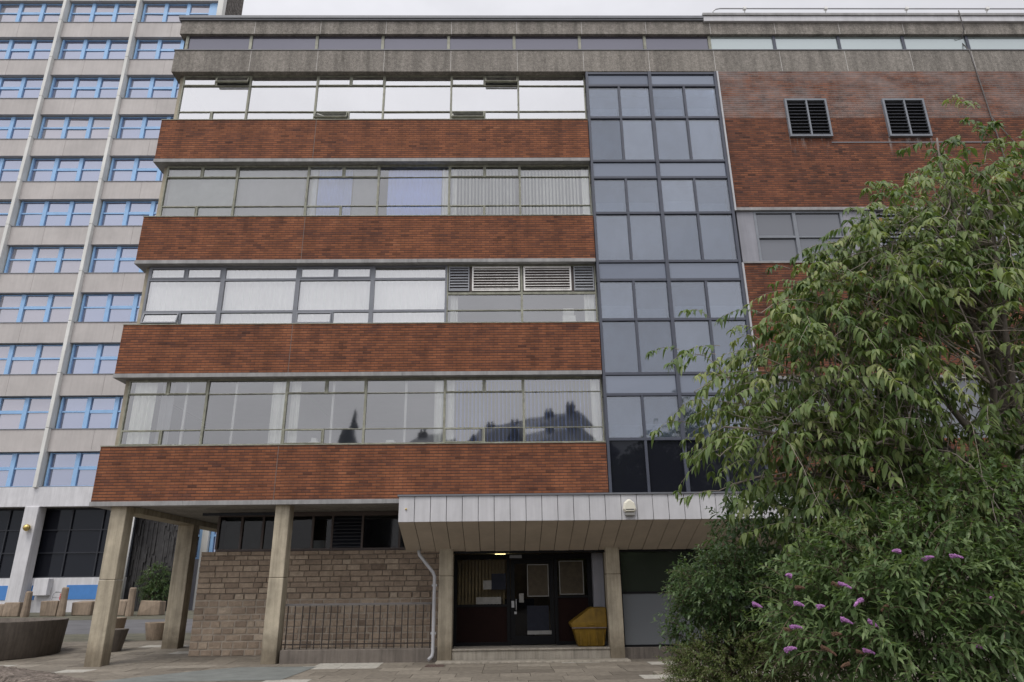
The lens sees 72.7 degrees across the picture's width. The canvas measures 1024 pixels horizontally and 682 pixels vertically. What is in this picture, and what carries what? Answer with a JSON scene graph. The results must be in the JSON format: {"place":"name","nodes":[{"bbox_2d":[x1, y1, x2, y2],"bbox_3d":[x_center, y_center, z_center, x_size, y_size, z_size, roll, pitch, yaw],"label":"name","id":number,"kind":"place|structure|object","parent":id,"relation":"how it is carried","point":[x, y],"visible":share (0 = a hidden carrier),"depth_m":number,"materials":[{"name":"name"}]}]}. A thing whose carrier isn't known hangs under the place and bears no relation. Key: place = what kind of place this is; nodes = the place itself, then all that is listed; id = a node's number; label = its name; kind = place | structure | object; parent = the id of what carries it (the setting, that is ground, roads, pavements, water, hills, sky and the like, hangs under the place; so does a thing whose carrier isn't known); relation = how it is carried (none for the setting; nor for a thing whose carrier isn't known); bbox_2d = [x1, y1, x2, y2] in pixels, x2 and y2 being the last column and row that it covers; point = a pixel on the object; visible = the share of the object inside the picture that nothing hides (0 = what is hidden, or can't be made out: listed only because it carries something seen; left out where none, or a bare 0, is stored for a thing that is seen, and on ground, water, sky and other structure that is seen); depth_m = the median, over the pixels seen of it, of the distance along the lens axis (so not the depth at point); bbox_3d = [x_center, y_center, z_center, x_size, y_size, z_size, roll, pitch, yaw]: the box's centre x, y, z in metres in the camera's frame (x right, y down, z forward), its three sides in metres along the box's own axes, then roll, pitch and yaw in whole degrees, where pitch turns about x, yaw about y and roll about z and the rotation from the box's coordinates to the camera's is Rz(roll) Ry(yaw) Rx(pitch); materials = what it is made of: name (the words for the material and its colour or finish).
{"place":"outdoors","nodes":[
{"label":"outdoors","id":0,"kind":"place"},
{"bbox_2d":[0,666,93,681],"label":"boundary wall","id":1,"kind":"structure","parent":0,"point":[11,674],"depth_m":5.19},
{"bbox_2d":[0,611,193,641],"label":"mossy verge","id":2,"kind":"structure","parent":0,"point":[85,637],"depth_m":33.23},
{"bbox_2d":[2,602,22,616],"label":"stone block","id":3,"kind":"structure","parent":2,"relation":"on","point":[12,609],"depth_m":35.99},
{"bbox_2d":[39,601,58,615],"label":"stone block","id":4,"kind":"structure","parent":2,"relation":"on","point":[48,608],"depth_m":36.06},
{"bbox_2d":[71,601,94,615],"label":"stone block","id":5,"kind":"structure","parent":2,"relation":"on","point":[83,608],"depth_m":36.30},
{"bbox_2d":[137,600,165,615],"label":"stone block","id":6,"kind":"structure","parent":2,"relation":"on","point":[148,608],"depth_m":35.68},
{"bbox_2d":[145,622,164,639],"bbox_3d":[-11.794,9.661,23.185,0.840,0.550,0.840,0,-19,-1],"label":"plant pot","id":7,"kind":"object","parent":2,"relation":"on","point":[154,630],"visible":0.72,"depth_m":22.88,"materials":[{"name":"concrete"}]},
{"bbox_2d":[65,619,192,633],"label":"service road","id":8,"kind":"structure","parent":0,"point":[84,626],"depth_m":29.01,"materials":[{"name":"asphalt"}]},
{"bbox_2d":[98,667,313,681],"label":"asphalt path","id":9,"kind":"structure","parent":0,"point":[250,673],"depth_m":14.58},
{"bbox_2d":[0,640,1015,681],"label":"pavement","id":10,"kind":"structure","parent":0,"point":[131,659],"depth_m":15.53,"materials":[{"name":"concrete"}]},
{"bbox_2d":[0,618,68,659],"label":"round planter","id":11,"kind":"object","parent":10,"relation":"on","point":[22,638],"visible":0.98,"depth_m":18.61,"materials":[{"name":"concrete"}]},
{"bbox_2d":[111,628,128,651],"bbox_3d":[-11.502,8.587,19.963,0.840,0.600,0.840,0,-19,-1],"label":"plant pot","id":12,"kind":"object","parent":10,"relation":"on","point":[120,635],"visible":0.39,"depth_m":19.82,"materials":[{"name":"concrete"}]},
{"bbox_2d":[84,13,1023,666],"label":"office building","id":13,"kind":"structure","parent":10,"relation":"on","point":[726,159],"depth_m":20.39,"materials":[{"name":"brick"}]},
{"bbox_2d":[126,382,158,443],"bbox_3d":[-10.028,2.041,18.880,0.600,1.900,0.091,0,-19,-3],"label":"curtain","id":14,"kind":"object","parent":13,"relation":"hanging from","point":[142,412],"visible":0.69,"depth_m":18.90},
{"bbox_2d":[118,379,208,445],"bbox_3d":[-9.356,1.928,18.744,2.148,1.855,0.067,0,-19,-1],"label":"window","id":15,"kind":"structure","parent":13,"relation":"in","point":[168,387],"depth_m":18.89,"materials":[{"name":"metal"}]},
{"bbox_2d":[154,382,176,444],"bbox_3d":[-9.401,2.035,18.886,0.351,1.900,0.082,-1,-19,1],"label":"curtain","id":16,"kind":"object","parent":13,"relation":"hanging from","point":[165,413],"visible":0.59,"depth_m":18.91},
{"bbox_2d":[140,266,224,323],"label":"window","id":17,"kind":"structure","parent":13,"relation":"in","point":[186,278],"depth_m":20.01,"materials":[{"name":"grey metal"}]},
{"bbox_2d":[146,270,220,323],"bbox_3d":[-9.391,-1.157,20.056,2.050,1.900,0.085,0,-19,-1],"label":"curtain","id":18,"kind":"object","parent":13,"relation":"hanging from","point":[184,296],"visible":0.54,"depth_m":20.09,"materials":[{"name":"fabric"}]},
{"bbox_2d":[159,166,238,215],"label":"window","id":19,"kind":"structure","parent":13,"relation":"in","point":[202,168],"depth_m":21.16,"materials":[{"name":"metal"}]},
{"bbox_2d":[165,171,240,215],"bbox_3d":[-9.414,-4.357,21.186,2.080,1.908,0.064,0,-19,-1],"label":"roller blind","id":20,"kind":"object","parent":13,"relation":"hanging from","point":[201,192],"visible":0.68,"depth_m":21.20,"materials":[{"name":"fabric"}]},
{"bbox_2d":[176,75,250,118],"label":"window","id":21,"kind":"structure","parent":13,"relation":"in","point":[201,97],"depth_m":22.17,"materials":[{"name":"glass"}]},
{"bbox_2d":[200,379,287,444],"bbox_3d":[-7.206,1.917,18.783,2.148,1.855,0.055,0,-19,-1],"label":"window","id":22,"kind":"structure","parent":13,"relation":"in","point":[210,380],"depth_m":18.92,"materials":[{"name":"metal"}]},
{"bbox_2d":[217,266,298,323],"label":"window","id":23,"kind":"structure","parent":13,"relation":"in","point":[226,268],"depth_m":20.04,"materials":[{"name":"grey metal"}]},
{"bbox_2d":[222,270,296,323],"bbox_3d":[-7.241,-1.172,20.088,2.050,1.900,0.084,0,-19,-1],"label":"curtain","id":24,"kind":"object","parent":13,"relation":"hanging from","point":[259,295],"visible":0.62,"depth_m":20.12,"materials":[{"name":"fabric"}]},
{"bbox_2d":[232,165,308,215],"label":"window","id":25,"kind":"structure","parent":13,"relation":"in","point":[272,166],"depth_m":21.21,"materials":[{"name":"metal"}]},
{"bbox_2d":[236,170,306,215],"bbox_3d":[-7.334,-4.371,21.218,2.000,1.908,0.064,0,-19,-1],"label":"roller blind","id":26,"kind":"object","parent":13,"relation":"hanging from","point":[271,192],"visible":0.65,"depth_m":21.23,"materials":[{"name":"fabric"}]},
{"bbox_2d":[267,381,286,443],"bbox_3d":[-6.388,2.017,18.935,0.380,1.900,0.093,0,-19,-1],"label":"curtain","id":27,"kind":"object","parent":13,"relation":"hanging from","point":[276,415],"visible":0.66,"depth_m":18.95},
{"bbox_2d":[245,75,317,118],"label":"window","id":28,"kind":"structure","parent":13,"relation":"in","point":[269,97],"depth_m":22.22,"materials":[{"name":"glass"}]},
{"bbox_2d":[287,381,301,442],"bbox_3d":[-5.928,2.014,18.942,0.255,1.900,0.085,2,-20,-8],"label":"curtain","id":29,"kind":"object","parent":13,"relation":"hanging from","point":[294,413],"visible":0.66,"depth_m":18.96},
{"bbox_2d":[215,511,405,551],"bbox_3d":[-5.042,5.365,19.650,6.510,1.050,0.110,0,-19,-1],"label":"clerestory window","id":30,"kind":"structure","parent":13,"relation":"in","point":[335,515],"depth_m":19.61,"materials":[{"name":"black glass"}]},
{"bbox_2d":[282,378,366,443],"bbox_3d":[-5.056,1.901,18.810,2.148,1.855,0.067,0,-19,-1],"label":"window","id":31,"kind":"structure","parent":13,"relation":"in","point":[326,380],"depth_m":18.95,"materials":[{"name":"metal"}]},
{"bbox_2d":[294,266,372,322],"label":"window","id":32,"kind":"structure","parent":13,"relation":"in","point":[335,277],"depth_m":20.08,"materials":[{"name":"grey metal"}]},
{"bbox_2d":[298,270,369,322],"bbox_3d":[-5.091,-1.185,20.122,2.050,1.900,0.091,0,-19,-1],"label":"curtain","id":33,"kind":"object","parent":13,"relation":"hanging from","point":[335,295],"visible":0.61,"depth_m":20.15,"materials":[{"name":"fabric"}]},
{"bbox_2d":[316,170,352,214],"bbox_3d":[-5.419,-4.390,21.247,1.030,1.900,0.032,0,-19,-1],"label":"vertical blind","id":34,"kind":"object","parent":13,"relation":"hanging from","point":[334,191],"visible":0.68,"depth_m":21.30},
{"bbox_2d":[304,165,379,214],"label":"window","id":35,"kind":"structure","parent":13,"relation":"in","point":[344,167],"depth_m":21.21,"materials":[{"name":"metal"}]},
{"bbox_2d":[313,75,384,118],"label":"window","id":36,"kind":"structure","parent":13,"relation":"in","point":[359,97],"depth_m":22.24,"materials":[{"name":"glass"}]},
{"bbox_2d":[282,602,431,649],"bbox_3d":[-3.798,7.020,17.169,3.640,1.047,0.050,0,-19,-1],"label":"railing","id":37,"kind":"object","parent":13,"relation":"on","point":[359,604],"visible":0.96,"depth_m":17.17,"materials":[{"name":"metal"}]},
{"bbox_2d":[352,170,377,214],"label":"roller blind","id":38,"kind":"object","parent":13,"relation":"hanging from","point":[364,191],"visible":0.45,"depth_m":21.29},
{"bbox_2d":[363,377,444,442],"bbox_3d":[-2.907,1.889,18.849,2.148,1.855,0.055,0,-19,-1],"label":"window","id":39,"kind":"structure","parent":13,"relation":"in","point":[434,378],"depth_m":18.99,"materials":[{"name":"metal"}]},
{"bbox_2d":[370,265,446,322],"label":"window","id":40,"kind":"structure","parent":13,"relation":"in","point":[444,310],"depth_m":20.07,"materials":[{"name":"grey metal"}]},
{"bbox_2d":[373,269,444,322],"bbox_3d":[-2.951,-1.199,20.154,2.030,1.900,0.086,0,-19,-1],"label":"curtain","id":41,"kind":"object","parent":13,"relation":"hanging from","point":[393,295],"visible":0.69,"depth_m":20.19,"materials":[{"name":"fabric"}]},
{"bbox_2d":[377,165,449,214],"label":"window","id":42,"kind":"structure","parent":13,"relation":"in","point":[380,166],"depth_m":21.24,"materials":[{"name":"metal"}]},
{"bbox_2d":[386,170,441,214],"bbox_3d":[-2.979,-4.406,21.284,1.650,1.900,0.038,0,-19,-1],"label":"window blind","id":43,"kind":"object","parent":13,"relation":"hanging from","point":[414,191],"visible":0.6,"depth_m":21.34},
{"bbox_2d":[382,75,451,118],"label":"window","id":44,"kind":"structure","parent":13,"relation":"in","point":[414,97],"depth_m":22.28,"materials":[{"name":"glass"}]},
{"bbox_2d":[433,380,442,441],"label":"curtain","id":45,"kind":"object","parent":13,"relation":"hanging from","point":[438,403],"visible":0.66,"depth_m":19.03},
{"bbox_2d":[442,169,448,214],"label":"curtain","id":46,"kind":"object","parent":13,"relation":"hanging from","point":[445,193],"visible":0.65,"depth_m":21.30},
{"bbox_2d":[447,380,454,440],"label":"curtain","id":47,"kind":"object","parent":13,"relation":"hanging from","point":[450,418],"visible":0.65,"depth_m":19.05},
{"bbox_2d":[444,377,523,442],"bbox_3d":[-0.757,1.873,18.876,2.148,1.855,0.067,0,-19,-1],"label":"window","id":48,"kind":"structure","parent":13,"relation":"in","point":[483,379],"depth_m":19.02,"materials":[{"name":"metal"}]},
{"bbox_2d":[446,265,521,321],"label":"window","id":49,"kind":"structure","parent":13,"relation":"in","point":[463,279],"depth_m":20.15,"materials":[{"name":"metal"}]},
{"bbox_2d":[449,165,519,214],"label":"window","id":50,"kind":"structure","parent":13,"relation":"in","point":[451,166],"depth_m":21.30,"materials":[{"name":"metal"}]},
{"bbox_2d":[451,75,518,118],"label":"window","id":51,"kind":"structure","parent":13,"relation":"in","point":[471,97],"depth_m":22.30,"materials":[{"name":"glass"}]},
{"bbox_2d":[458,170,517,214],"bbox_3d":[-0.725,-4.414,21.336,1.860,1.900,0.087,0,-19,-1],"label":"vertical blind","id":52,"kind":"object","parent":13,"relation":"hanging from","point":[466,171],"visible":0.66,"depth_m":21.39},
{"bbox_2d":[456,380,520,441],"bbox_3d":[-0.644,1.999,19.077,1.830,1.900,0.094,0,-19,-1],"label":"vertical blind","id":53,"kind":"object","parent":13,"relation":"hanging from","point":[495,381],"visible":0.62,"depth_m":19.11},
{"bbox_2d":[491,573,505,589],"bbox_3d":[-0.349,6.312,18.267,0.380,0.400,0.004,0,-19,-1],"label":"notice","id":54,"kind":"object","parent":13,"relation":"attached to","point":[498,581],"visible":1,"depth_m":18.26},
{"bbox_2d":[510,555,554,644],"bbox_3d":[0.521,6.706,18.104,1.150,2.190,0.132,0,-19,-1],"label":"door","id":55,"kind":"structure","parent":13,"relation":"in","point":[537,616],"depth_m":17.98,"materials":[{"name":"black wood"}]},
{"bbox_2d":[527,564,548,596],"bbox_3d":[0.681,6.285,18.286,0.560,0.800,0.012,0,-19,-1],"label":"notice","id":56,"kind":"object","parent":13,"relation":"attached to","point":[537,581],"visible":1,"depth_m":18.29,"materials":[{"name":"paper"}]},
{"bbox_2d":[521,170,580,214],"bbox_3d":[1.225,-4.426,21.366,1.840,1.900,0.085,0,-19,-1],"label":"vertical blind","id":57,"kind":"object","parent":13,"relation":"hanging from","point":[547,196],"visible":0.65,"depth_m":21.41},
{"bbox_2d":[518,75,586,118],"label":"window","id":58,"kind":"structure","parent":13,"relation":"in","point":[539,96],"depth_m":22.35,"materials":[{"name":"glass"}]},
{"bbox_2d":[520,165,591,214],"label":"window","id":59,"kind":"structure","parent":13,"relation":"in","point":[520,165],"depth_m":21.33,"materials":[{"name":"metal"}]},
{"bbox_2d":[525,380,589,440],"bbox_3d":[1.271,1.987,19.106,1.800,1.900,0.093,0,-19,-1],"label":"vertical blind","id":60,"kind":"object","parent":13,"relation":"hanging from","point":[527,381],"visible":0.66,"depth_m":19.14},
{"bbox_2d":[521,265,597,321],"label":"window","id":61,"kind":"structure","parent":13,"relation":"in","point":[536,279],"depth_m":20.18,"materials":[{"name":"metal"}]},
{"bbox_2d":[523,376,604,441],"bbox_3d":[1.393,1.861,18.914,2.148,1.855,0.055,0,-19,-1],"label":"window","id":62,"kind":"structure","parent":13,"relation":"in","point":[576,377],"depth_m":19.05,"materials":[{"name":"metal"}]},
{"bbox_2d":[559,561,583,594],"bbox_3d":[1.560,6.213,18.289,0.640,0.840,0.012,0,-19,-1],"label":"notice","id":63,"kind":"object","parent":13,"relation":"attached to","point":[571,578],"visible":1,"depth_m":18.29,"materials":[{"name":"paper"}]},
{"bbox_2d":[581,169,589,213],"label":"curtain","id":64,"kind":"object","parent":13,"relation":"hanging from","point":[585,194],"visible":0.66,"depth_m":21.36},
{"bbox_2d":[569,607,606,646],"bbox_3d":[1.904,7.172,17.497,0.909,0.903,0.660,0,-19,-1],"label":"grit bin","id":65,"kind":"object","parent":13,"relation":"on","point":[588,625],"visible":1,"depth_m":17.23,"materials":[{"name":"yellow plastic"}]},
{"bbox_2d":[584,294,594,320],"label":"curtain","id":66,"kind":"object","parent":13,"relation":"hanging from","point":[589,304],"visible":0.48,"depth_m":20.11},
{"bbox_2d":[590,379,601,440],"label":"curtain","id":67,"kind":"object","parent":13,"relation":"hanging from","point":[595,407],"visible":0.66,"depth_m":19.09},
{"bbox_2d":[619,550,781,646],"bbox_3d":[4.749,6.462,17.541,4.080,2.238,0.100,0,-19,-1],"label":"ground floor window","id":68,"kind":"structure","parent":13,"relation":"in","point":[642,574],"depth_m":17.52,"materials":[{"name":"grey glass"}]},
{"bbox_2d":[753,211,847,260],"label":"window","id":69,"kind":"structure","parent":13,"relation":"in","point":[781,235],"depth_m":20.68,"materials":[{"name":"grey glass"}]},
{"bbox_2d":[712,6,1023,12],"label":"roof railing","id":70,"kind":"object","parent":13,"relation":"on","point":[906,8],"visible":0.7,"depth_m":23.47,"materials":[{"name":"metal"}]},
{"bbox_2d":[242,0,1023,14],"label":"sky","id":71,"kind":"structure","parent":0,"point":[250,7],"materials":[{"name":"white"}]},
{"bbox_3d":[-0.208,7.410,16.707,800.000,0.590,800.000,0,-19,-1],"label":"ground","id":72,"kind":"structure","parent":0,"visible":0},
{"bbox_2d":[0,0,243,612],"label":"tower block","id":73,"kind":"structure","parent":72,"relation":"on","point":[89,89],"depth_m":46.80,"materials":[{"name":"grey concrete"}]},
{"bbox_2d":[0,158,21,180],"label":"window","id":74,"kind":"structure","parent":73,"relation":"in","point":[9,168],"depth_m":48.86,"materials":[{"name":"blue glass"}]},
{"bbox_2d":[0,117,32,138],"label":"window","id":75,"kind":"structure","parent":73,"relation":"in","point":[10,127],"depth_m":50.01,"materials":[{"name":"blue glass"}]},
{"bbox_2d":[0,453,39,486],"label":"window","id":76,"kind":"structure","parent":73,"relation":"in","point":[16,469],"depth_m":41.96,"materials":[{"name":"blue glass"}]},
{"bbox_2d":[0,77,42,97],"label":"window","id":77,"kind":"structure","parent":73,"relation":"in","point":[23,87],"depth_m":51.15,"materials":[{"name":"blue glass"}]},
{"bbox_2d":[0,398,50,428],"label":"window","id":78,"kind":"structure","parent":73,"relation":"in","point":[15,413],"depth_m":43.10,"materials":[{"name":"blue glass"}]},
{"bbox_2d":[0,40,52,58],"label":"window","id":79,"kind":"structure","parent":73,"relation":"in","point":[9,49],"depth_m":52.30,"materials":[{"name":"blue glass"}]},
{"bbox_2d":[0,345,62,373],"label":"window","id":80,"kind":"structure","parent":73,"relation":"in","point":[14,359],"depth_m":44.27,"materials":[{"name":"blue glass"}]},
{"bbox_2d":[0,3,62,21],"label":"window","id":81,"kind":"structure","parent":73,"relation":"in","point":[21,12],"depth_m":53.47,"materials":[{"name":"blue glass"}]},
{"bbox_2d":[0,294,73,321],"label":"window","id":82,"kind":"structure","parent":73,"relation":"in","point":[13,308],"depth_m":45.43,"materials":[{"name":"blue glass"}]},
{"bbox_2d":[33,578,52,595],"bbox_3d":[-26.873,14.083,39.855,0.800,0.920,0.450,0,-19,-1],"label":"wall cabinet","id":83,"kind":"object","parent":73,"relation":"attached to","point":[42,586],"depth_m":39.68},
{"bbox_2d":[4,247,83,272],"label":"window","id":84,"kind":"structure","parent":73,"relation":"in","point":[20,259],"depth_m":46.58,"materials":[{"name":"blue glass"}]},
{"bbox_2d":[16,201,93,225],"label":"window","id":85,"kind":"structure","parent":73,"relation":"in","point":[46,213],"depth_m":47.74,"materials":[{"name":"blue glass"}]},
{"bbox_2d":[27,158,102,180],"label":"window","id":86,"kind":"structure","parent":73,"relation":"in","point":[57,169],"depth_m":48.89,"materials":[{"name":"blue glass"}]},
{"bbox_2d":[44,453,99,485],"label":"window","id":87,"kind":"structure","parent":73,"relation":"in","point":[63,469],"depth_m":41.99,"materials":[{"name":"blue glass"}]},
{"bbox_2d":[38,117,111,137],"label":"window","id":88,"kind":"structure","parent":73,"relation":"in","point":[51,127],"depth_m":50.06,"materials":[{"name":"blue glass"}]},
{"bbox_2d":[48,77,119,97],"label":"window","id":89,"kind":"structure","parent":73,"relation":"in","point":[76,87],"depth_m":51.21,"materials":[{"name":"blue glass"}]},
{"bbox_2d":[56,397,122,427],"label":"window","id":90,"kind":"structure","parent":73,"relation":"in","point":[74,412],"depth_m":43.16,"materials":[{"name":"blue glass"}]},
{"bbox_2d":[58,40,127,58],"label":"window","id":91,"kind":"structure","parent":73,"relation":"in","point":[70,49],"depth_m":52.38,"materials":[{"name":"blue glass"}]},
{"bbox_2d":[67,344,119,373],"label":"window","id":92,"kind":"structure","parent":73,"relation":"in","point":[100,358],"depth_m":44.32,"materials":[{"name":"blue glass"}]},
{"bbox_2d":[68,4,135,21],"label":"window","id":93,"kind":"structure","parent":73,"relation":"in","point":[78,12],"depth_m":53.54,"materials":[{"name":"blue glass"}]},
{"bbox_2d":[78,294,141,321],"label":"window","id":94,"kind":"structure","parent":73,"relation":"in","point":[110,307],"depth_m":45.48,"materials":[{"name":"blue glass"}]},
{"bbox_2d":[89,246,142,271],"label":"window","id":95,"kind":"structure","parent":73,"relation":"in","point":[103,259],"depth_m":46.63,"materials":[{"name":"blue glass"}]},
{"bbox_2d":[98,201,157,224],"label":"window","id":96,"kind":"structure","parent":73,"relation":"in","point":[128,212],"depth_m":47.83,"materials":[{"name":"blue glass"}]},
{"bbox_2d":[108,158,162,180],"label":"window","id":97,"kind":"structure","parent":73,"relation":"in","point":[121,169],"depth_m":48.96,"materials":[{"name":"blue glass"}]},
{"bbox_2d":[117,117,173,137],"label":"window","id":98,"kind":"structure","parent":73,"relation":"in","point":[129,127],"depth_m":50.12,"materials":[{"name":"blue glass"}]},
{"bbox_2d":[125,77,178,97],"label":"window","id":99,"kind":"structure","parent":73,"relation":"in","point":[152,87],"depth_m":51.29,"materials":[{"name":"blue glass"}]},
{"bbox_2d":[133,40,183,58],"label":"window","id":100,"kind":"structure","parent":73,"relation":"in","point":[145,49],"depth_m":52.47,"materials":[{"name":"blue glass"}]},
{"bbox_2d":[141,4,211,21],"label":"window","id":101,"kind":"structure","parent":73,"relation":"in","point":[151,12],"depth_m":53.71,"materials":[{"name":"blue glass"}]},
{"bbox_2d":[123,517,178,610],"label":"ribbed wall","id":102,"kind":"structure","parent":72,"relation":"on","point":[154,542],"depth_m":41.28,"materials":[{"name":"concrete"}]},
{"bbox_2d":[136,562,171,601],"bbox_3d":[-20.428,14.164,40.069,2.600,2.922,1.944,0,-19,-1],"label":"bush","id":103,"kind":"object","parent":72,"relation":"on","point":[151,589],"visible":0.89,"depth_m":39.87,"materials":[{"name":"green plant"}]},
{"bbox_2d":[188,529,216,609],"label":"link building","id":104,"kind":"structure","parent":72,"relation":"on","point":[206,541],"depth_m":43.10,"materials":[{"name":"white glass"}]},
{"bbox_2d":[651,539,845,680],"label":"dark shrub","id":105,"kind":"object","parent":72,"relation":"on","point":[725,604],"visible":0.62,"depth_m":9.58,"materials":[{"name":"green plant"}]},
{"bbox_2d":[653,616,875,681],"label":"shrub","id":106,"kind":"object","parent":72,"relation":"on","point":[748,670],"visible":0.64,"depth_m":8.97,"materials":[{"name":"green plant"}]},
{"bbox_2d":[646,94,1023,632],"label":"cherry tree","id":107,"kind":"object","parent":72,"relation":"on","point":[848,433],"visible":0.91,"depth_m":9.41,"materials":[{"name":"green plant"}]},
{"bbox_2d":[693,443,1023,680],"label":"tall shrub","id":108,"kind":"object","parent":72,"relation":"on","point":[748,521],"visible":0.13,"depth_m":10.83,"materials":[{"name":"green plant"}]},
{"bbox_2d":[734,446,1023,681],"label":"buddleia bush","id":109,"kind":"object","parent":72,"relation":"on","point":[996,641],"visible":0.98,"depth_m":7.29,"materials":[{"name":"green plant"}]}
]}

